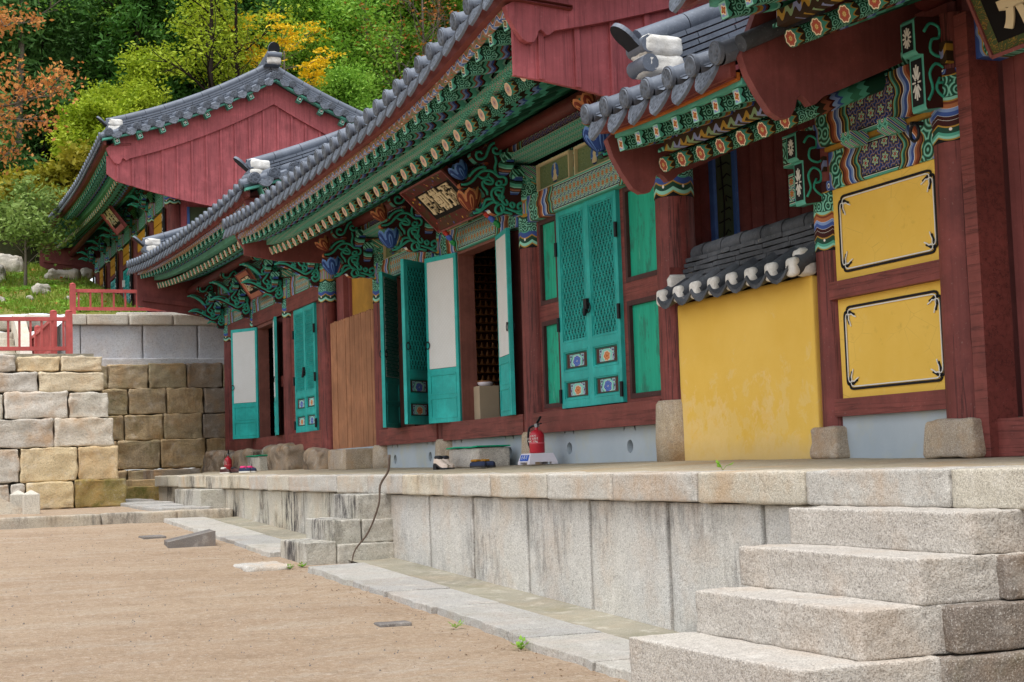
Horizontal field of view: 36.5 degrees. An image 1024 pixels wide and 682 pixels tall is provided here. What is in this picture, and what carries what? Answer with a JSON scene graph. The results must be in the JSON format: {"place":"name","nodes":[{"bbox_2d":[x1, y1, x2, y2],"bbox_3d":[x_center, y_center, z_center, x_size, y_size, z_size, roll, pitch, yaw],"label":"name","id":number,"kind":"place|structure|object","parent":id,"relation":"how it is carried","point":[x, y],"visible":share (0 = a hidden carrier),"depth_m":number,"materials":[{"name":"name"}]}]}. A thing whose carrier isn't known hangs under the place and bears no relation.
{"place":"outdoors","nodes":[
{"label":"outdoors","id":0,"kind":"place"},
{"bbox_2d":[0,134,58,270],"bbox_3d":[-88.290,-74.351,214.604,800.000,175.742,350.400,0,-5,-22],"label":"hillside","id":1,"kind":"structure","parent":0,"point":[8,248],"depth_m":49.82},
{"bbox_2d":[0,96,47,201],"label":"bush","id":2,"kind":"object","parent":1,"relation":"on","point":[21,162],"visible":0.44,"depth_m":51.65,"materials":[{"name":"orange plant"}]},
{"bbox_2d":[0,0,68,140],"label":"bamboo clump","id":3,"kind":"object","parent":1,"relation":"on","point":[5,45],"visible":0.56,"depth_m":53.87,"materials":[{"name":"green plant"}]},
{"bbox_2d":[0,138,92,223],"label":"yellow shrub","id":4,"kind":"object","parent":1,"relation":"on","point":[64,173],"visible":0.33,"depth_m":48.31,"materials":[{"name":"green plant"}]},
{"bbox_2d":[11,0,83,151],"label":"tall tree","id":5,"kind":"object","parent":1,"relation":"on","point":[21,54],"visible":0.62,"depth_m":53.96,"materials":[{"name":"green plant"}]},
{"bbox_2d":[0,0,100,166],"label":"bamboo clump","id":6,"kind":"object","parent":1,"relation":"on","point":[58,24],"visible":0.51,"depth_m":55.25,"materials":[{"name":"green plant"}]},
{"bbox_2d":[24,3,111,167],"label":"bamboo clump","id":7,"kind":"object","parent":1,"relation":"on","point":[70,54],"visible":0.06,"depth_m":58.92,"materials":[{"name":"green plant"}]},
{"bbox_2d":[31,91,125,169],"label":"maple tree","id":8,"kind":"object","parent":1,"relation":"on","point":[81,126],"visible":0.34,"depth_m":50.76,"materials":[{"name":"green plant"}]},
{"bbox_2d":[50,1,141,155],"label":"conifer tree","id":9,"kind":"object","parent":1,"relation":"on","point":[91,72],"visible":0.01,"depth_m":59.84,"materials":[{"name":"green plant"}]},
{"bbox_2d":[58,38,171,132],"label":"maple tree","id":10,"kind":"object","parent":1,"relation":"on","point":[139,94],"visible":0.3,"depth_m":53.49,"materials":[{"name":"green plant"}]},
{"bbox_2d":[87,0,143,60],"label":"tall tree","id":11,"kind":"object","parent":1,"relation":"on","point":[137,32],"visible":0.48,"depth_m":56.16,"materials":[{"name":"green plant"}]},
{"bbox_2d":[36,0,198,156],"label":"conifer tree","id":12,"kind":"object","parent":1,"relation":"on","point":[105,42],"visible":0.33,"depth_m":56.01,"materials":[{"name":"green plant"}]},
{"bbox_2d":[134,0,242,103],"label":"conifer tree","id":13,"kind":"object","parent":1,"relation":"on","point":[185,86],"visible":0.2,"depth_m":56.42,"materials":[{"name":"green plant"}]},
{"bbox_2d":[120,0,264,90],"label":"tall tree","id":14,"kind":"object","parent":1,"relation":"on","point":[210,49],"visible":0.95,"depth_m":52.08,"materials":[{"name":"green plant"}]},
{"bbox_2d":[145,0,273,89],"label":"maple tree","id":15,"kind":"object","parent":1,"relation":"on","point":[197,67],"visible":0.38,"depth_m":54.69,"materials":[{"name":"green plant"}]},
{"bbox_2d":[183,0,296,91],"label":"conifer tree","id":16,"kind":"object","parent":1,"relation":"on","point":[246,6],"visible":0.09,"depth_m":58.63,"materials":[{"name":"green plant"}]},
{"bbox_2d":[176,0,311,83],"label":"tall tree","id":17,"kind":"object","parent":1,"relation":"on","point":[236,70],"visible":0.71,"depth_m":53.70,"materials":[{"name":"green plant"}]},
{"bbox_2d":[262,0,303,60],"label":"broadleaf tree","id":18,"kind":"object","parent":1,"relation":"on","point":[285,2],"visible":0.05,"depth_m":62.22,"materials":[{"name":"green plant"}]},
{"bbox_2d":[216,12,366,109],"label":"maple tree","id":19,"kind":"object","parent":1,"relation":"on","point":[316,62],"visible":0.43,"depth_m":54.11,"materials":[{"name":"yellow plant"}]},
{"bbox_2d":[263,0,369,101],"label":"broadleaf tree","id":20,"kind":"object","parent":1,"relation":"on","point":[304,3],"visible":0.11,"depth_m":58.22,"materials":[{"name":"green plant"}]},
{"bbox_2d":[252,0,409,98],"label":"broadleaf tree","id":21,"kind":"object","parent":1,"relation":"on","point":[311,47],"visible":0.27,"depth_m":56.77,"materials":[{"name":"green plant"}]},
{"bbox_2d":[311,58,382,110],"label":"broadleaf tree","id":22,"kind":"object","parent":1,"relation":"on","point":[346,89],"visible":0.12,"depth_m":53.53,"materials":[{"name":"green plant"}]},
{"bbox_2d":[293,0,459,104],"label":"broadleaf tree","id":23,"kind":"object","parent":1,"relation":"on","point":[355,12],"visible":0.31,"depth_m":57.84,"materials":[{"name":"green plant"}]},
{"bbox_2d":[341,0,462,89],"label":"tree","id":24,"kind":"object","parent":1,"relation":"on","point":[421,32],"visible":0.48,"depth_m":57.02,"materials":[{"name":"green plant"}]},
{"bbox_2d":[374,0,462,77],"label":"broadleaf tree","id":25,"kind":"object","parent":1,"relation":"on","point":[458,4],"visible":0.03,"depth_m":59.50,"materials":[{"name":"green plant"}]},
{"bbox_2d":[0,354,93,484],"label":"terrace earth","id":26,"kind":"structure","parent":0,"point":[47,355],"depth_m":24.91,"materials":[{"name":"soil"}]},
{"bbox_2d":[0,315,31,353],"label":"granite stairs","id":27,"kind":"structure","parent":26,"relation":"on","point":[13,334],"depth_m":30.33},
{"bbox_2d":[0,310,72,353],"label":"red railing","id":28,"kind":"object","parent":26,"relation":"on","point":[67,333],"visible":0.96,"depth_m":26.06,"materials":[{"name":"wood"}]},
{"bbox_2d":[32,310,56,353],"bbox_3d":[-8.955,0.112,29.299,0.120,0.820,5.720,0,-5,-22],"label":"red railing","id":29,"kind":"object","parent":26,"relation":"on","point":[46,335],"visible":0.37,"depth_m":27.62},
{"bbox_2d":[0,261,148,314],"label":"grass bank","id":30,"kind":"structure","parent":0,"point":[6,312],"depth_m":36.58,"materials":[{"name":"plant"}]},
{"bbox_2d":[0,253,23,272],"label":"boulder","id":31,"kind":"object","parent":30,"relation":"on","point":[11,263],"visible":0.69,"depth_m":44.87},
{"bbox_2d":[0,314,49,331],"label":"dry stone edging","id":32,"kind":"object","parent":30,"relation":"on","point":[3,326],"visible":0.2,"depth_m":31.54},
{"bbox_2d":[0,171,80,285],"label":"young tree","id":33,"kind":"object","parent":30,"relation":"on","point":[22,217],"visible":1,"depth_m":39.30,"materials":[{"name":"green plant"}]},
{"bbox_2d":[31,283,50,294],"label":"boulder","id":34,"kind":"object","parent":30,"relation":"on","point":[40,287],"visible":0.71,"depth_m":37.00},
{"bbox_2d":[0,2,85,175],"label":"persimmon tree","id":35,"kind":"object","parent":30,"relation":"on","point":[38,87],"visible":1,"depth_m":39.70,"materials":[{"name":"orange plant"}]},
{"bbox_2d":[44,268,81,279],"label":"boulder","id":36,"kind":"object","parent":30,"relation":"on","point":[73,273],"visible":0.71,"depth_m":42.06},
{"bbox_2d":[80,267,93,279],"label":"boulder","id":37,"kind":"object","parent":30,"relation":"on","point":[87,272],"visible":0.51,"depth_m":43.13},
{"bbox_2d":[0,500,233,517],"bbox_3d":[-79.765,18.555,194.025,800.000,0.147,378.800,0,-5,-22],"label":"ground","id":38,"kind":"structure","parent":0,"point":[71,511],"depth_m":22.73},
{"bbox_2d":[0,498,21,514],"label":"stone ramp","id":39,"kind":"structure","parent":38,"relation":"on","point":[6,507],"depth_m":22.49,"materials":[{"name":"stone"}]},
{"bbox_2d":[10,490,23,507],"bbox_3d":[-7.325,2.416,23.026,0.230,0.406,0.230,0,-5,-22],"label":"stone post","id":40,"kind":"object","parent":38,"relation":"on","point":[16,498],"visible":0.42,"depth_m":22.92,"materials":[{"name":"stone"}]},
{"bbox_2d":[22,490,39,513],"bbox_3d":[-6.949,2.356,22.426,0.230,0.406,0.230,0,-5,-22],"label":"stone post","id":41,"kind":"object","parent":38,"relation":"on","point":[30,501],"visible":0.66,"depth_m":22.33,"materials":[{"name":"stone"}]},
{"bbox_2d":[0,354,127,508],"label":"boulder wall","id":42,"kind":"structure","parent":38,"relation":"on","point":[65,456],"depth_m":24.52,"materials":[{"name":"stone"}]},
{"bbox_2d":[100,362,224,479],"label":"boulder wall","id":43,"kind":"structure","parent":38,"relation":"on","point":[167,416],"depth_m":30.63,"materials":[{"name":"stone"}]},
{"bbox_2d":[57,312,223,365],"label":"granite wall","id":44,"kind":"structure","parent":43,"relation":"on","point":[135,338],"depth_m":31.22,"materials":[{"name":"stone"}]},
{"bbox_2d":[69,283,162,313],"bbox_3d":[-7.475,-0.833,31.406,2.860,0.660,0.120,0,-5,-22],"label":"red railing","id":45,"kind":"object","parent":44,"relation":"on","point":[73,290],"visible":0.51,"depth_m":31.06,"materials":[{"name":"wood"}]},
{"bbox_2d":[126,468,199,500],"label":"stone steps","id":46,"kind":"structure","parent":38,"relation":"on","point":[145,488],"depth_m":28.05,"materials":[{"name":"stone"}]},
{"bbox_2d":[175,488,225,508],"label":"stone steps","id":47,"kind":"structure","parent":38,"relation":"on","point":[214,498],"depth_m":21.71,"materials":[{"name":"stone"}]},
{"bbox_2d":[39,42,362,311],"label":"temple hall","id":48,"kind":"structure","parent":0,"point":[166,167],"depth_m":33.47,"materials":[{"name":"wood"}]},
{"bbox_2d":[100,205,126,235],"bbox_3d":[-9.746,-2.991,37.837,0.091,0.772,1.322,-41,11,-20],"label":"signboard","id":49,"kind":"object","parent":48,"relation":"attached to","point":[114,220],"visible":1,"depth_m":37.81,"materials":[{"name":"beige paint"}]},
{"bbox_2d":[123,268,127,300],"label":"door leaf","id":50,"kind":"structure","parent":48,"relation":"in","point":[125,277],"depth_m":39.51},
{"bbox_2d":[187,207,207,223],"bbox_3d":[-6.513,-1.737,33.758,1.070,2.350,0.050,0,-5,-22],"label":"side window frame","id":51,"kind":"structure","parent":48,"relation":"in","point":[192,212],"depth_m":33.68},
{"bbox_2d":[1,529,545,681],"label":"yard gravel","id":52,"kind":"structure","parent":0,"point":[206,610],"depth_m":11.10,"materials":[{"name":"gravel"}]},
{"bbox_2d":[0,523,628,681],"bbox_3d":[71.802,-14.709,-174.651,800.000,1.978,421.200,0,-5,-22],"label":"ground","id":53,"kind":"structure","parent":0,"point":[105,636],"depth_m":10.44,"materials":[{"name":"sand"}]},
{"bbox_2d":[0,508,232,529],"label":"kerb","id":54,"kind":"structure","parent":53,"relation":"on","point":[82,519],"depth_m":20.39,"materials":[{"name":"stone"}]},
{"bbox_2d":[138,535,165,538],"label":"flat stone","id":55,"kind":"object","parent":53,"relation":"on","point":[152,536],"visible":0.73,"depth_m":17.87,"materials":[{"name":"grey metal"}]},
{"bbox_2d":[164,529,215,547],"bbox_3d":[-3.504,2.162,16.861,0.500,0.200,0.640,-1,-5,-16],"label":"slate block","id":56,"kind":"object","parent":53,"relation":"on","point":[207,537],"depth_m":16.59,"materials":[{"name":"stone"}]},
{"bbox_2d":[233,561,290,571],"bbox_3d":[-2.309,2.106,14.317,0.444,0.120,0.619,0,-5,-22],"label":"flat stone","id":57,"kind":"object","parent":53,"relation":"on","point":[262,566],"visible":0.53,"depth_m":14.10,"materials":[{"name":"stone"}]},
{"bbox_2d":[163,522,619,681],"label":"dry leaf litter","id":58,"kind":"object","parent":53,"relation":"on","point":[407,613],"visible":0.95,"depth_m":10.99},
{"bbox_2d":[374,620,411,626],"bbox_3d":[-0.793,1.892,10.321,0.224,0.048,0.154,0,-5,-22],"label":"slate plate","id":59,"kind":"object","parent":53,"relation":"on","point":[394,623],"visible":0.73,"depth_m":10.27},
{"bbox_2d":[510,635,531,649],"bbox_3d":[0.057,1.777,9.130,0.115,0.081,0.149,-4,-5,27],"label":"weed","id":60,"kind":"object","parent":53,"relation":"on","point":[518,644],"visible":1,"depth_m":9.15,"materials":[{"name":"green plant"}]},
{"bbox_2d":[155,456,1023,655],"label":"stone terrace","id":61,"kind":"structure","parent":53,"relation":"on","point":[656,543],"depth_m":10.46,"materials":[{"name":"stone"}]},
{"bbox_2d":[202,450,225,471],"bbox_3d":[-5.476,2.360,29.840,0.831,0.557,1.702,0,-5,-22],"label":"foundation rock","id":62,"kind":"object","parent":61,"relation":"on","point":[213,460],"visible":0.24,"depth_m":29.20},
{"bbox_2d":[224,450,231,469],"bbox_3d":[-5.080,2.135,27.765,0.153,0.379,0.152,-5,-5,31],"label":"fire extinguisher","id":63,"kind":"object","parent":61,"relation":"on","point":[227,462],"visible":0.99,"depth_m":27.71,"materials":[{"name":"metal"}]},
{"bbox_2d":[224,448,261,468],"bbox_3d":[-4.600,2.161,27.720,0.712,0.550,2.296,0,-5,-22],"label":"foundation rock","id":64,"kind":"object","parent":61,"relation":"on","point":[238,458],"visible":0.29,"depth_m":27.34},
{"bbox_2d":[126,127,378,450],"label":"temple hall","id":65,"kind":"structure","parent":61,"relation":"on","point":[195,267],"depth_m":25.68,"materials":[{"name":"wood"}]},
{"bbox_2d":[231,327,259,438],"bbox_3d":[-4.777,0.761,27.796,0.672,1.970,0.089,-5,-6,36],"label":"door leaf","id":66,"kind":"structure","parent":65,"relation":"in","point":[244,342],"depth_m":27.76,"materials":[{"name":"paper"}]},
{"bbox_2d":[235,268,262,299],"bbox_3d":[-4.524,-0.982,26.795,0.071,0.522,0.862,-37,9,-21],"label":"signboard","id":67,"kind":"object","parent":65,"relation":"attached to","point":[252,293],"visible":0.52,"depth_m":26.83,"materials":[{"name":"beige paint"}]},
{"bbox_2d":[268,327,274,435],"bbox_3d":[-4.550,0.829,29.936,0.910,2.400,0.220,0,-5,-22],"label":"display shelf","id":68,"kind":"object","parent":65,"relation":"on","point":[271,378],"depth_m":29.96,"materials":[{"name":"paint"}]},
{"bbox_2d":[273,317,278,435],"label":"door leaf","id":69,"kind":"structure","parent":65,"relation":"in","point":[276,378],"depth_m":25.82,"materials":[{"name":"wood"}]},
{"bbox_2d":[292,307,305,432],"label":"door leaf","id":70,"kind":"structure","parent":65,"relation":"in","point":[298,316],"depth_m":25.01,"materials":[{"name":"wood"}]},
{"bbox_2d":[303,302,318,431],"bbox_3d":[-3.153,0.419,24.358,0.096,1.990,0.664,0,-5,-22],"label":"door leaf","id":71,"kind":"structure","parent":65,"relation":"in","point":[309,311],"depth_m":24.30,"materials":[{"name":"wood"}]},
{"bbox_2d":[247,456,267,470],"bbox_3d":[-4.193,2.058,25.921,0.299,0.270,0.916,0,-5,-22],"label":"stepping stone","id":72,"kind":"object","parent":61,"relation":"on","point":[258,463],"visible":0.48,"depth_m":25.50,"materials":[{"name":"stone"}]},
{"bbox_2d":[261,443,304,469],"bbox_3d":[-3.631,1.942,25.407,0.706,0.591,1.896,0,-5,-22],"label":"foundation rock","id":73,"kind":"object","parent":61,"relation":"on","point":[286,456],"visible":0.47,"depth_m":24.64,"materials":[{"name":"stone"}]},
{"bbox_2d":[303,447,329,469],"bbox_3d":[-2.773,1.821,23.359,0.670,0.468,0.987,0,-5,-22],"label":"foundation rock","id":74,"kind":"object","parent":61,"relation":"on","point":[315,458],"visible":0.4,"depth_m":23.08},
{"bbox_2d":[328,448,372,469],"bbox_3d":[-2.220,1.636,21.415,0.438,0.303,0.887,0,-5,-22],"label":"stepping stone","id":75,"kind":"object","parent":61,"relation":"on","point":[349,459],"visible":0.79,"depth_m":21.04,"materials":[{"name":"stone"}]},
{"bbox_2d":[340,446,372,449],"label":"plinth","id":76,"kind":"structure","parent":61,"relation":"on","point":[359,447],"depth_m":21.99,"materials":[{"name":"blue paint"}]},
{"bbox_2d":[330,309,375,448],"bbox_3d":[-2.227,0.577,22.296,0.084,1.915,2.396,0,-5,-22],"label":"board fence","id":77,"kind":"object","parent":76,"relation":"on","point":[353,381],"visible":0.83,"depth_m":22.33,"materials":[{"name":"wood"}]},
{"bbox_2d":[433,456,448,469],"bbox_3d":[-0.759,1.302,16.626,0.084,0.153,0.250,1,-6,-34],"label":"shoe","id":78,"kind":"object","parent":61,"relation":"on","point":[439,463],"visible":1,"depth_m":16.62,"materials":[{"name":"beige leather"}]},
{"bbox_2d":[442,456,454,468],"bbox_3d":[-0.701,1.315,16.801,0.084,0.153,0.250,1,-5,-30],"label":"shoe","id":79,"kind":"object","parent":61,"relation":"on","point":[445,459],"visible":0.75,"depth_m":16.75,"materials":[{"name":"beige leather"}]},
{"bbox_2d":[470,459,486,467],"bbox_3d":[-0.342,1.240,15.718,0.084,0.086,0.300,1,-5,-28],"label":"shoe","id":80,"kind":"object","parent":61,"relation":"on","point":[476,463],"visible":1,"depth_m":15.67,"materials":[{"name":"blue fabric"}]},
{"bbox_2d":[449,447,509,467],"bbox_3d":[-0.360,1.268,16.816,0.381,0.228,0.941,0,-5,-22],"label":"stepping stone","id":81,"kind":"object","parent":61,"relation":"on","point":[464,457],"visible":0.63,"depth_m":16.44,"materials":[{"name":"stone"}]},
{"bbox_2d":[446,445,509,449],"bbox_3d":[-0.374,1.150,16.820,0.380,0.022,0.960,0,-5,-22],"label":"door mat","id":82,"kind":"object","parent":81,"relation":"on","point":[480,446],"depth_m":16.45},
{"bbox_2d":[222,0,814,467],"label":"temple hall","id":83,"kind":"structure","parent":61,"relation":"on","point":[484,100],"depth_m":15.19,"materials":[{"name":"wood"}]},
{"bbox_2d":[379,272,400,427],"bbox_3d":[-1.568,0.126,19.957,0.089,1.980,0.632,-3,-5,14],"label":"door leaf","id":84,"kind":"structure","parent":83,"relation":"in","point":[389,350],"depth_m":19.86,"materials":[{"name":"wood"}]},
{"bbox_2d":[400,259,433,424],"bbox_3d":[-1.147,0.018,18.786,0.089,1.980,0.632,-4,-5,27],"label":"door leaf","id":85,"kind":"structure","parent":83,"relation":"in","point":[415,374],"depth_m":18.71,"materials":[{"name":"wood"}]},
{"bbox_2d":[424,252,461,423],"bbox_3d":[-0.814,-0.026,18.369,0.089,1.980,0.632,2,-6,-39],"label":"door leaf","id":86,"kind":"structure","parent":83,"relation":"in","point":[441,272],"depth_m":18.33,"materials":[{"name":"paper"}]},
{"bbox_2d":[400,166,500,246],"bbox_3d":[-0.689,-1.471,17.191,0.899,0.091,1.487,45,-19,-13],"label":"signboard","id":87,"kind":"object","parent":83,"relation":"attached to","point":[431,200],"visible":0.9,"depth_m":17.23,"materials":[{"name":"beige paint"}]},
{"bbox_2d":[473,247,499,391],"bbox_3d":[-0.272,-0.123,21.040,1.160,2.600,0.220,0,-5,-22],"label":"display shelf","id":88,"kind":"object","parent":83,"relation":"in","point":[483,291],"visible":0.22,"depth_m":21.08,"materials":[{"name":"paint"}]},
{"bbox_2d":[474,386,499,418],"bbox_3d":[-0.306,0.768,18.089,0.250,0.480,0.260,0,-5,-22],"label":"offering box","id":89,"kind":"object","parent":83,"relation":"on","point":[486,402],"visible":0.56,"depth_m":17.98,"materials":[{"name":"wood"}]},
{"bbox_2d":[477,380,493,385],"bbox_3d":[-0.311,0.496,18.112,0.200,0.066,0.200,0,-5,-22],"label":"bowl","id":90,"kind":"object","parent":89,"relation":"on","point":[485,382],"visible":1,"depth_m":18.04,"materials":[{"name":"ceramic"}]},
{"bbox_2d":[495,228,515,416],"bbox_3d":[-0.071,-0.188,16.646,0.089,1.980,0.632,-1,-5,-11],"label":"door leaf","id":91,"kind":"structure","parent":83,"relation":"in","point":[506,326],"depth_m":16.52,"materials":[{"name":"paper"}]},
{"bbox_2d":[538,215,558,305],"bbox_3d":[0.400,-0.819,15.849,0.065,0.880,0.455,0,-5,-22],"label":"window frame","id":92,"kind":"structure","parent":83,"relation":"in","point":[546,227],"depth_m":15.92,"materials":[{"name":"wood"}]},
{"bbox_2d":[541,319,561,408],"bbox_3d":[0.435,0.232,15.766,0.065,0.890,0.455,0,-5,-22],"label":"window frame","id":93,"kind":"structure","parent":83,"relation":"in","point":[550,336],"depth_m":15.85,"materials":[{"name":"wood"}]},
{"bbox_2d":[554,202,596,408],"bbox_3d":[0.618,-0.346,15.202,0.096,1.990,0.704,0,-5,-24],"label":"door leaf","id":94,"kind":"structure","parent":83,"relation":"in","point":[570,245],"depth_m":15.23,"materials":[{"name":"wood"}]},
{"bbox_2d":[584,189,626,405],"bbox_3d":[0.873,-0.405,14.565,0.096,1.990,0.704,0,-5,-22],"label":"door leaf","id":95,"kind":"structure","parent":83,"relation":"in","point":[605,311],"depth_m":14.53,"materials":[{"name":"wood"}]},
{"bbox_2d":[622,186,656,282],"bbox_3d":[1.189,-0.998,13.930,0.065,0.880,0.690,0,-5,-22],"label":"window frame","id":96,"kind":"structure","parent":83,"relation":"in","point":[638,210],"depth_m":14.02,"materials":[{"name":"wood"}]},
{"bbox_2d":[627,294,660,398],"bbox_3d":[1.224,0.053,13.847,0.065,0.890,0.690,0,-5,-22],"label":"window frame","id":97,"kind":"structure","parent":83,"relation":"in","point":[642,313],"depth_m":13.94,"materials":[{"name":"wood"}]},
{"bbox_2d":[708,150,739,240],"bbox_3d":[1.866,-1.308,13.670,0.250,1.250,0.075,0,-5,-22],"label":"side window frame","id":98,"kind":"structure","parent":83,"relation":"in","point":[722,170],"depth_m":13.67,"materials":[{"name":"black paint"}]},
{"bbox_2d":[518,453,557,464],"bbox_3d":[0.251,1.165,15.351,0.302,0.108,0.300,0,-5,-22],"label":"extinguisher stand","id":99,"kind":"object","parent":61,"relation":"on","point":[533,458],"visible":1,"depth_m":15.24,"materials":[{"name":"white plastic"}]},
{"bbox_2d":[527,416,544,452],"bbox_3d":[0.229,0.929,15.362,0.183,0.360,0.173,-2,-5,7],"label":"fire extinguisher","id":100,"kind":"object","parent":99,"relation":"on","point":[535,441],"visible":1,"depth_m":15.31,"materials":[{"name":"metal"}]},
{"bbox_2d":[656,211,822,460],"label":"tiled wall","id":101,"kind":"structure","parent":61,"relation":"on","point":[749,354],"depth_m":12.02,"materials":[{"name":"yellow paint"}]},
{"bbox_2d":[580,1,959,458],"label":"temple wing","id":102,"kind":"structure","parent":61,"relation":"on","point":[861,178],"depth_m":10.68,"materials":[{"name":"paint"}]},
{"bbox_2d":[669,0,1023,458],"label":"temple hall","id":103,"kind":"structure","parent":61,"relation":"on","point":[967,91],"depth_m":9.62,"materials":[{"name":"wood"}]},
{"bbox_2d":[966,0,1023,58],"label":"signboard","id":104,"kind":"object","parent":103,"relation":"attached to","point":[1000,25],"visible":1,"depth_m":8.98,"materials":[{"name":"black wood"}]},
{"bbox_2d":[1002,52,1023,416],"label":"plank door","id":105,"kind":"structure","parent":103,"relation":"in","point":[1013,67],"depth_m":9.54,"materials":[{"name":"wood"}]},
{"bbox_2d":[120,498,680,681],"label":"pavement","id":106,"kind":"structure","parent":0,"point":[593,640],"depth_m":11.13,"materials":[{"name":"stone"}]},
{"bbox_2d":[280,493,393,565],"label":"stone steps","id":107,"kind":"structure","parent":106,"relation":"on","point":[338,537],"depth_m":14.66,"materials":[{"name":"stone"}]},
{"bbox_2d":[351,455,390,562],"bbox_3d":[-1.319,1.570,14.500,0.399,1.004,0.058,-1,-5,-9],"label":"cable","id":108,"kind":"object","parent":106,"relation":"on","point":[380,484],"visible":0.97,"depth_m":14.49,"materials":[{"name":"black rubber"}]},
{"bbox_2d":[629,506,1023,681],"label":"stone steps","id":109,"kind":"structure","parent":106,"relation":"on","point":[863,594],"depth_m":6.55,"materials":[{"name":"stone"}]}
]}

